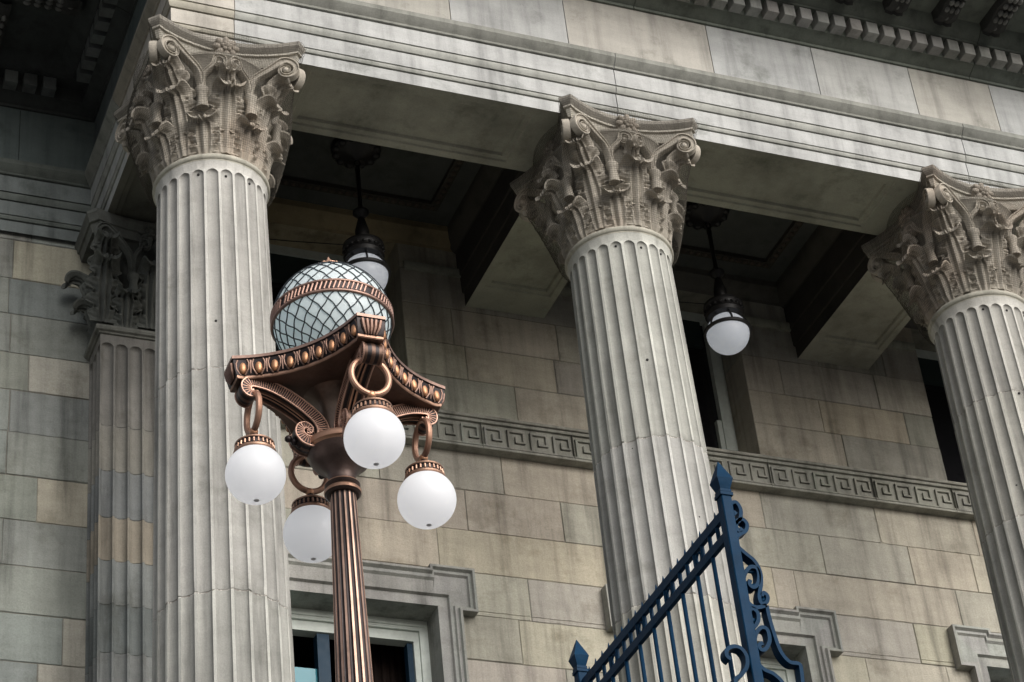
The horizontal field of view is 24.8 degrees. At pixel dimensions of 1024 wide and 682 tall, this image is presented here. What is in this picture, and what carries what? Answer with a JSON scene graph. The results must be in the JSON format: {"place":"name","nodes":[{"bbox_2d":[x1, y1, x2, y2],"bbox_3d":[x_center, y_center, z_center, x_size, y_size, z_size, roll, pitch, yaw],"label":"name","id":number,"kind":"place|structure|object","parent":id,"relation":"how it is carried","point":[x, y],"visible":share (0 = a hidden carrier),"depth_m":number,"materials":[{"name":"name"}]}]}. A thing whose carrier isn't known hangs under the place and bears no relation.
{"place":"outdoors","nodes":[
{"label":"outdoors","id":0,"kind":"place"},
{"bbox_2d":[113,14,305,681],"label":"column","id":1,"kind":"structure","parent":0,"point":[203,136],"depth_m":20.20,"materials":[{"name":"stone"}]},
{"bbox_2d":[509,94,747,681],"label":"column","id":2,"kind":"structure","parent":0,"point":[608,217],"depth_m":21.90,"materials":[{"name":"stone"}]},
{"bbox_2d":[568,462,804,681],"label":"iron gate","id":3,"kind":"structure","parent":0,"point":[728,519],"depth_m":8.39,"materials":[{"name":"blue metal"}]},
{"bbox_2d":[860,164,1023,681],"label":"column","id":4,"kind":"structure","parent":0,"point":[954,247],"depth_m":24.02,"materials":[{"name":"stone"}]},
{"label":"terrace","id":5,"kind":"structure","parent":0,"visible":0},
{"bbox_2d":[224,257,456,681],"bbox_3d":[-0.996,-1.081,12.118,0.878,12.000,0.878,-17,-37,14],"label":"street lamp","id":6,"kind":"object","parent":5,"relation":"on","point":[339,389],"visible":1,"depth_m":10.91,"materials":[{"name":"brown metal"}]},
{"bbox_2d":[0,0,1023,681],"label":"stone building","id":7,"kind":"structure","parent":5,"relation":"on","point":[826,130],"depth_m":24.66,"materials":[{"name":"beige stone"}]},
{"bbox_2d":[269,138,390,289],"bbox_3d":[-2.179,-1.123,24.425,1.807,1.973,0.539,-14,-36,10],"label":"pendant lantern","id":8,"kind":"object","parent":7,"relation":"hanging from","point":[363,248],"visible":0.77,"depth_m":24.15,"materials":[{"name":"black metal"}]},
{"bbox_2d":[268,222,395,350],"bbox_3d":[-2.057,-0.156,25.148,1.720,2.348,0.478,9,-39,-20],"label":"window","id":9,"kind":"structure","parent":7,"relation":"in","point":[287,258],"depth_m":25.76,"materials":[{"name":"black glass"}]},
{"bbox_2d":[288,551,478,681],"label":"window","id":10,"kind":"structure","parent":7,"relation":"in","point":[415,614],"depth_m":23.17,"materials":[{"name":"stone"}]},
{"bbox_2d":[676,290,737,450],"bbox_3d":[1.791,0.433,26.583,1.720,2.348,0.478,9,-39,-20],"label":"window","id":11,"kind":"structure","parent":7,"relation":"in","point":[704,361],"depth_m":27.11,"materials":[{"name":"black glass"}]},
{"bbox_2d":[678,201,751,354],"bbox_3d":[1.669,-0.533,25.860,1.807,1.973,0.539,-14,-36,10],"label":"pendant lantern","id":12,"kind":"object","parent":7,"relation":"hanging from","point":[728,330],"visible":0.96,"depth_m":25.34,"materials":[{"name":"white glass"}]},
{"bbox_2d":[601,584,843,681],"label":"window","id":13,"kind":"structure","parent":7,"relation":"in","point":[808,636],"depth_m":24.71,"materials":[{"name":"stone"}]},
{"bbox_2d":[910,328,965,482],"bbox_3d":[5.638,1.022,28.019,1.720,2.348,0.478,9,-39,-20],"label":"window","id":14,"kind":"structure","parent":7,"relation":"in","point":[926,352],"depth_m":28.28,"materials":[{"name":"black glass"}]},
{"bbox_2d":[947,624,1011,681],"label":"window","id":15,"kind":"structure","parent":7,"relation":"in","point":[979,651],"depth_m":25.51,"materials":[{"name":"stone"}]}
]}

